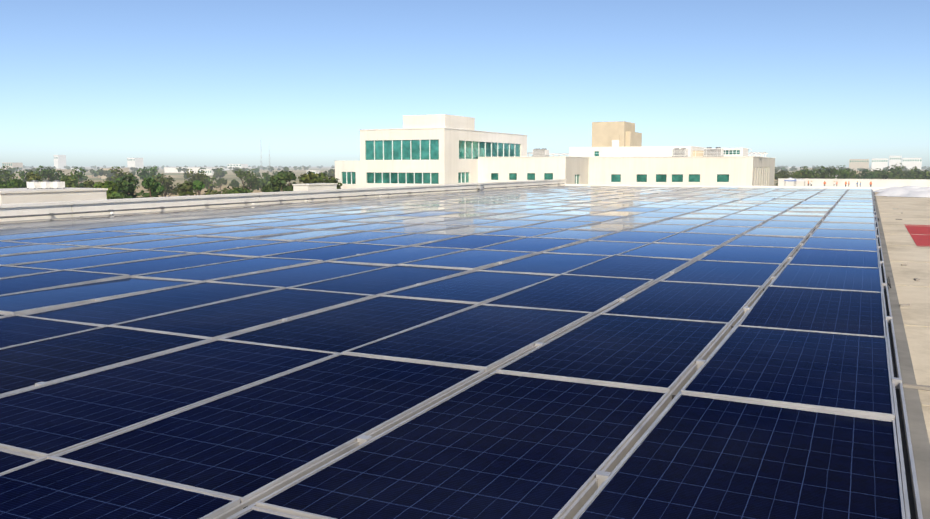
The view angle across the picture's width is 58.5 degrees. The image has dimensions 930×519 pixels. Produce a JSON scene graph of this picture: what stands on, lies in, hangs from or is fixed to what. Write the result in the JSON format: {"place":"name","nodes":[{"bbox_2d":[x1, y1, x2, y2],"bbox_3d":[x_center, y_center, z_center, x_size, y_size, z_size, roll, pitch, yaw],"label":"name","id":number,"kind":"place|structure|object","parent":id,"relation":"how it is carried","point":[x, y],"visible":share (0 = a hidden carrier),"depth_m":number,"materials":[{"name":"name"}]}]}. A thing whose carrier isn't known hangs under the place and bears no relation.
{"place":"outdoors","nodes":[
{"label":"outdoors","id":0,"kind":"place"},
{"bbox_2d":[54,155,65,168],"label":"tower","id":1,"kind":"structure","parent":0,"point":[59,161],"depth_m":2679.51,"materials":[{"name":"white concrete"}]},
{"bbox_2d":[54,169,74,178],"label":"grey house","id":2,"kind":"structure","parent":0,"point":[66,171],"depth_m":799.27,"materials":[{"name":"white paint"}]},
{"bbox_2d":[198,169,213,174],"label":"building","id":3,"kind":"structure","parent":0,"point":[209,172],"depth_m":1090.25,"materials":[{"name":"white concrete"}]},
{"bbox_2d":[306,170,319,174],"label":"building","id":4,"kind":"structure","parent":0,"point":[316,171],"depth_m":1087.54,"materials":[{"name":"white concrete"}]},
{"bbox_2d":[0,166,925,197],"bbox_3d":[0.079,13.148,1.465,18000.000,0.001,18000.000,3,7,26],"label":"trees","id":5,"kind":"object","parent":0,"point":[230,176],"depth_m":990.09,"materials":[{"name":"green plant"}]},
{"bbox_2d":[0,166,23,183],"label":"tree","id":6,"kind":"object","parent":5,"relation":"on","point":[5,172],"visible":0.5,"depth_m":260.85,"materials":[{"name":"green plant"}]},
{"bbox_2d":[2,163,22,169],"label":"block","id":7,"kind":"structure","parent":5,"relation":"on","point":[14,165],"depth_m":2180.93,"materials":[{"name":"white concrete"}]},
{"bbox_2d":[0,179,26,188],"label":"tree","id":8,"kind":"object","parent":5,"relation":"on","point":[16,183],"visible":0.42,"depth_m":146.90,"materials":[{"name":"green plant"}]},
{"bbox_2d":[26,171,50,181],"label":"tree","id":9,"kind":"object","parent":5,"relation":"on","point":[31,176],"visible":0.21,"depth_m":141.27,"materials":[{"name":"green plant"}]},
{"bbox_2d":[21,165,64,181],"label":"tree","id":10,"kind":"object","parent":5,"relation":"on","point":[50,175],"visible":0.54,"depth_m":291.69,"materials":[{"name":"green plant"}]},
{"bbox_2d":[0,188,107,203],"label":"neighbour hall","id":11,"kind":"structure","parent":5,"relation":"on","point":[18,195],"depth_m":62.24,"materials":[{"name":"beige concrete"}]},
{"bbox_2d":[26,180,41,188],"bbox_3d":[-33.467,-5.820,64.565,0.900,0.662,0.700,3,7,26],"label":"rooftop unit","id":12,"kind":"object","parent":11,"relation":"on","point":[34,184],"visible":1,"depth_m":64.31,"materials":[{"name":"metal"}]},
{"bbox_2d":[38,180,53,188],"bbox_3d":[-32.768,-5.861,64.920,0.900,0.662,0.700,3,7,26],"label":"rooftop unit","id":13,"kind":"object","parent":11,"relation":"on","point":[46,184],"visible":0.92,"depth_m":64.63,"materials":[{"name":"metal"}]},
{"bbox_2d":[50,180,64,188],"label":"rooftop unit","id":14,"kind":"object","parent":11,"relation":"on","point":[57,184],"visible":0.94,"depth_m":65.01,"materials":[{"name":"metal"}]},
{"bbox_2d":[61,173,80,187],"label":"tree","id":15,"kind":"object","parent":5,"relation":"on","point":[66,179],"visible":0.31,"depth_m":156.63,"materials":[{"name":"green plant"}]},
{"bbox_2d":[61,166,85,187],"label":"tree","id":16,"kind":"object","parent":5,"relation":"on","point":[80,174],"visible":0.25,"depth_m":233.54,"materials":[{"name":"green plant"}]},
{"bbox_2d":[82,179,94,187],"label":"tree","id":17,"kind":"object","parent":5,"relation":"on","point":[87,184],"visible":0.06,"depth_m":144.12,"materials":[{"name":"green plant"}]},
{"bbox_2d":[93,180,117,198],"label":"tree","id":18,"kind":"object","parent":5,"relation":"on","point":[110,187],"visible":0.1,"depth_m":90.06,"materials":[{"name":"green plant"}]},
{"bbox_2d":[100,168,128,178],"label":"tan house","id":19,"kind":"structure","parent":5,"relation":"on","point":[123,169],"depth_m":825.69,"materials":[{"name":"beige paint"}]},
{"bbox_2d":[110,191,124,198],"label":"bush","id":20,"kind":"object","parent":5,"relation":"on","point":[116,195],"visible":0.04,"depth_m":81.20,"materials":[{"name":"green plant"}]},
{"bbox_2d":[108,166,139,187],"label":"tree","id":21,"kind":"object","parent":5,"relation":"on","point":[116,175],"visible":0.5,"depth_m":311.42,"materials":[{"name":"green plant"}]},
{"bbox_2d":[127,158,143,168],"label":"block","id":22,"kind":"structure","parent":5,"relation":"on","point":[135,162],"depth_m":2308.42,"materials":[{"name":"white concrete"}]},
{"bbox_2d":[115,175,158,198],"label":"tree","id":23,"kind":"object","parent":5,"relation":"on","point":[128,185],"visible":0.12,"depth_m":96.39,"materials":[{"name":"green plant"}]},
{"bbox_2d":[137,166,166,182],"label":"tree","id":24,"kind":"object","parent":5,"relation":"on","point":[142,175],"visible":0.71,"depth_m":388.64,"materials":[{"name":"green plant"}]},
{"bbox_2d":[141,177,164,196],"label":"tree","id":25,"kind":"object","parent":5,"relation":"on","point":[153,186],"visible":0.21,"depth_m":89.43,"materials":[{"name":"green plant"}]},
{"bbox_2d":[152,173,177,196],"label":"tree","id":26,"kind":"object","parent":5,"relation":"on","point":[167,183],"visible":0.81,"depth_m":214.74,"materials":[{"name":"green plant"}]},
{"bbox_2d":[174,180,196,195],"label":"tree","id":27,"kind":"object","parent":5,"relation":"on","point":[181,188],"visible":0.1,"depth_m":98.04,"materials":[{"name":"green plant"}]},
{"bbox_2d":[164,167,216,172],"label":"long warehouse","id":28,"kind":"structure","parent":5,"relation":"on","point":[172,169],"depth_m":1510.66,"materials":[{"name":"white concrete"}]},
{"bbox_2d":[183,169,210,194],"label":"tree","id":29,"kind":"object","parent":5,"relation":"on","point":[200,177],"visible":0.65,"depth_m":284.63,"materials":[{"name":"green plant"}]},
{"bbox_2d":[192,180,204,194],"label":"tree","id":30,"kind":"object","parent":5,"relation":"on","point":[198,185],"visible":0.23,"depth_m":86.90,"materials":[{"name":"green plant"}]},
{"bbox_2d":[202,186,239,194],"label":"bush","id":31,"kind":"object","parent":5,"relation":"on","point":[225,190],"visible":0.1,"depth_m":104.41,"materials":[{"name":"green plant"}]},
{"bbox_2d":[227,164,247,169],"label":"block","id":32,"kind":"structure","parent":5,"relation":"on","point":[238,165],"depth_m":2491.69,"materials":[{"name":"white concrete"}]},
{"bbox_2d":[227,187,252,193],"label":"bush","id":33,"kind":"object","parent":5,"relation":"on","point":[235,190],"visible":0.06,"depth_m":100.87,"materials":[{"name":"green plant"}]},
{"bbox_2d":[234,169,264,191],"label":"tree","id":34,"kind":"object","parent":5,"relation":"on","point":[249,181],"visible":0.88,"depth_m":268.58,"materials":[{"name":"green plant"}]},
{"bbox_2d":[261,175,285,191],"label":"tree","id":35,"kind":"object","parent":5,"relation":"on","point":[272,188],"visible":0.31,"depth_m":120.70,"materials":[{"name":"green plant"}]},
{"bbox_2d":[273,170,296,191],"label":"tree","id":36,"kind":"object","parent":5,"relation":"on","point":[282,178],"visible":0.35,"depth_m":116.55,"materials":[{"name":"green plant"}]},
{"bbox_2d":[298,171,324,183],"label":"tree","id":37,"kind":"object","parent":5,"relation":"on","point":[310,177],"visible":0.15,"depth_m":120.87,"materials":[{"name":"green plant"}]},
{"bbox_2d":[292,183,337,190],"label":"white shed","id":38,"kind":"structure","parent":5,"relation":"on","point":[312,186],"depth_m":102.44,"materials":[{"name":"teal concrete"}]},
{"bbox_2d":[316,172,342,188],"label":"tree","id":39,"kind":"object","parent":5,"relation":"on","point":[321,177],"visible":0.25,"depth_m":114.73,"materials":[{"name":"green plant"}]},
{"bbox_2d":[335,114,527,188],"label":"office block","id":40,"kind":"structure","parent":5,"relation":"on","point":[434,149],"depth_m":115.47,"materials":[{"name":"white paint"}]},
{"bbox_2d":[0,168,908,182],"bbox_3d":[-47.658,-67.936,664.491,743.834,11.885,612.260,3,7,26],"label":"tree belt","id":41,"kind":"object","parent":5,"relation":"on","point":[219,173],"visible":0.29,"depth_m":723.94,"materials":[{"name":"green plant"}]},
{"bbox_2d":[2,166,920,176],"bbox_3d":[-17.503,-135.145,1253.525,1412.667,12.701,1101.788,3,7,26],"label":"tree belt","id":42,"kind":"object","parent":5,"relation":"on","point":[179,169],"visible":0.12,"depth_m":1159.79,"materials":[{"name":"green plant"}]},
{"bbox_2d":[1,165,929,171],"bbox_3d":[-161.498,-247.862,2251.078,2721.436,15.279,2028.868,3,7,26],"label":"tree belt","id":43,"kind":"object","parent":5,"relation":"on","point":[307,168],"visible":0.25,"depth_m":2051.20,"materials":[{"name":"green plant"}]},
{"bbox_2d":[23,165,928,168],"bbox_3d":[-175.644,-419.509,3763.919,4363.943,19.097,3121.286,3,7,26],"label":"tree belt","id":44,"kind":"object","parent":5,"relation":"on","point":[163,166],"visible":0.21,"depth_m":3709.91,"materials":[{"name":"green plant"}]},
{"bbox_2d":[106,168,918,194],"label":"tree belt","id":45,"kind":"object","parent":5,"relation":"on","point":[233,183],"visible":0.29,"depth_m":371.12,"materials":[{"name":"green plant"}]},
{"bbox_2d":[478,156,775,185],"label":"office wing","id":46,"kind":"structure","parent":5,"relation":"on","point":[734,170],"depth_m":119.44,"materials":[{"name":"white paint"}]},
{"bbox_2d":[533,148,548,155],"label":"rooftop hvac unit","id":47,"kind":"object","parent":46,"relation":"on","point":[541,152],"visible":0.96,"depth_m":119.99,"materials":[{"name":"metal"}]},
{"bbox_2d":[549,153,568,155],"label":"roof pergola","id":48,"kind":"object","parent":46,"relation":"on","point":[558,154],"visible":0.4,"depth_m":146.84,"materials":[{"name":"white metal"}]},
{"bbox_2d":[592,121,641,146],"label":"stair tower","id":49,"kind":"structure","parent":46,"relation":"on","point":[616,134],"depth_m":135.47,"materials":[{"name":"beige concrete"}]},
{"bbox_2d":[569,146,748,156],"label":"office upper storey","id":50,"kind":"object","parent":46,"relation":"on","point":[597,152],"visible":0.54,"depth_m":130.66,"materials":[{"name":"white paint"}]},
{"bbox_2d":[592,149,751,156],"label":"rooftop railing","id":51,"kind":"object","parent":46,"relation":"on","point":[706,152],"visible":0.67,"depth_m":118.25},
{"bbox_2d":[672,148,687,156],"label":"rooftop hvac unit","id":52,"kind":"object","parent":46,"relation":"on","point":[678,152],"visible":0.9,"depth_m":123.20,"materials":[{"name":"metal"}]},
{"bbox_2d":[703,147,723,155],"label":"rooftop hvac unit","id":53,"kind":"object","parent":46,"relation":"on","point":[711,149],"visible":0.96,"depth_m":120.08,"materials":[{"name":"metal"}]},
{"bbox_2d":[748,152,767,156],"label":"roof pergola","id":54,"kind":"object","parent":46,"relation":"on","point":[759,153],"visible":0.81,"depth_m":120.22,"materials":[{"name":"white metal"}]},
{"bbox_2d":[774,170,802,185],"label":"tree","id":55,"kind":"object","parent":5,"relation":"on","point":[781,175],"visible":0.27,"depth_m":306.06,"materials":[{"name":"green plant"}]},
{"bbox_2d":[791,166,819,178],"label":"tree","id":56,"kind":"object","parent":5,"relation":"on","point":[805,171],"visible":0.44,"depth_m":311.64,"materials":[{"name":"green plant"}]},
{"bbox_2d":[804,166,835,178],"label":"tree","id":57,"kind":"object","parent":5,"relation":"on","point":[824,174],"visible":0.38,"depth_m":312.79,"materials":[{"name":"green plant"}]},
{"bbox_2d":[819,165,851,178],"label":"tree","id":58,"kind":"object","parent":5,"relation":"on","point":[844,172],"visible":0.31,"depth_m":317.47,"materials":[{"name":"green plant"}]},
{"bbox_2d":[838,168,857,178],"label":"tree","id":59,"kind":"object","parent":5,"relation":"on","point":[852,175],"visible":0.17,"depth_m":325.33,"materials":[{"name":"green plant"}]},
{"bbox_2d":[778,178,929,186],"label":"yard wall","id":60,"kind":"structure","parent":5,"relation":"on","point":[887,182],"depth_m":223.99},
{"bbox_2d":[849,159,868,170],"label":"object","id":61,"kind":"object","parent":5,"relation":"on","point":[855,164],"visible":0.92,"depth_m":1797.45,"materials":[{"name":"white concrete"}]},
{"bbox_2d":[858,168,877,178],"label":"tree","id":62,"kind":"object","parent":5,"relation":"on","point":[869,175],"visible":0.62,"depth_m":356.35,"materials":[{"name":"green plant"}]},
{"bbox_2d":[871,158,887,170],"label":"building","id":63,"kind":"structure","parent":5,"relation":"on","point":[879,163],"depth_m":1958.13,"materials":[{"name":"white concrete"}]},
{"bbox_2d":[874,168,890,178],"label":"tree","id":64,"kind":"object","parent":5,"relation":"on","point":[880,172],"visible":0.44,"depth_m":371.15,"materials":[{"name":"green plant"}]},
{"bbox_2d":[888,156,901,168],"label":"building","id":65,"kind":"structure","parent":5,"relation":"on","point":[894,160],"depth_m":2031.47,"materials":[{"name":"white concrete"}]},
{"bbox_2d":[886,163,910,178],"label":"tree","id":66,"kind":"object","parent":5,"relation":"on","point":[898,171],"visible":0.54,"depth_m":377.78,"materials":[{"name":"green plant"}]},
{"bbox_2d":[901,158,921,169],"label":"building","id":67,"kind":"structure","parent":5,"relation":"on","point":[909,163],"depth_m":1927.13,"materials":[{"name":"white concrete"}]},
{"bbox_2d":[908,166,926,178],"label":"tree","id":68,"kind":"object","parent":5,"relation":"on","point":[914,172],"visible":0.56,"depth_m":383.39,"materials":[{"name":"green plant"}]},
{"bbox_2d":[919,169,929,178],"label":"tree","id":69,"kind":"object","parent":5,"relation":"on","point":[927,175],"visible":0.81,"depth_m":378.60,"materials":[{"name":"green plant"}]},
{"bbox_2d":[0,0,929,166],"label":"sky","id":70,"kind":"structure","parent":0,"point":[800,83],"materials":[{"name":"blue"}]},
{"bbox_2d":[784,178,795,183],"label":"work tent","id":71,"kind":"object","parent":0,"point":[789,179],"visible":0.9,"depth_m":223.60,"materials":[{"name":"fabric"}]},
{"bbox_2d":[875,192,929,442],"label":"rooftop","id":72,"kind":"structure","parent":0,"point":[917,299],"depth_m":9.41,"materials":[{"name":"beige concrete"}]},
{"bbox_2d":[0,179,566,221],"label":"parapet","id":73,"kind":"structure","parent":72,"relation":"on","point":[16,209],"depth_m":21.62,"materials":[{"name":"paint"}]},
{"bbox_2d":[0,183,563,217],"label":"coping","id":74,"kind":"object","parent":73,"relation":"attached to","point":[52,214],"visible":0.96,"depth_m":21.70,"materials":[{"name":"concrete"}]},
{"bbox_2d":[477,184,483,190],"bbox_3d":[0.645,-3.072,35.952,0.265,0.328,0.976,2,7,13],"label":"combiner box","id":75,"kind":"object","parent":73,"relation":"attached to","point":[481,186],"visible":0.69,"depth_m":36.07,"materials":[{"name":"paint"}]},
{"bbox_2d":[0,188,922,518],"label":"mounting rails","id":76,"kind":"object","parent":72,"relation":"on","point":[912,504],"visible":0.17,"depth_m":3.85,"materials":[{"name":"metal"}]},
{"bbox_2d":[0,186,905,518],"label":"solar panel frames","id":77,"kind":"structure","parent":76,"relation":"on","point":[238,500],"depth_m":6.30,"materials":[{"name":"silver metal"}]},
{"bbox_2d":[0,186,901,518],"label":"solar panels","id":78,"kind":"object","parent":77,"relation":"in","point":[500,446],"visible":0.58,"depth_m":4.54,"materials":[{"name":"blue glass"}]},
{"bbox_2d":[565,184,887,190],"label":"roof kerb","id":79,"kind":"structure","parent":72,"relation":"on","point":[825,187],"depth_m":42.68,"materials":[{"name":"paint"}]},
{"bbox_2d":[873,186,922,191],"bbox_3d":[20.169,-3.226,37.898,2.912,0.312,2.457,3,7,26],"label":"roof tarp","id":80,"kind":"object","parent":72,"relation":"on","point":[881,190],"visible":0.33,"depth_m":38.07,"materials":[{"name":"white plastic"}]},
{"bbox_2d":[873,192,929,518],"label":"edge gutter strip","id":81,"kind":"object","parent":72,"relation":"on","point":[920,443],"visible":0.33,"depth_m":4.37,"materials":[{"name":"grey metal"}]},
{"bbox_2d":[874,187,929,197],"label":"tarp","id":82,"kind":"object","parent":72,"relation":"on","point":[909,192],"visible":1,"depth_m":32.96,"materials":[{"name":"white plastic"}]},
{"bbox_2d":[877,193,929,405],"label":"roof seams","id":83,"kind":"object","parent":72,"relation":"on","point":[924,404],"visible":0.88,"depth_m":12.75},
{"bbox_2d":[895,219,929,390],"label":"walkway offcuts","id":84,"kind":"object","parent":72,"relation":"on","point":[920,387],"visible":0.92,"depth_m":4.60,"materials":[{"name":"grey"}]},
{"bbox_2d":[904,224,929,246],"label":"red walkway marking","id":85,"kind":"object","parent":72,"relation":"on","point":[923,240],"visible":1,"depth_m":15.02,"materials":[{"name":"paint"}]}
]}

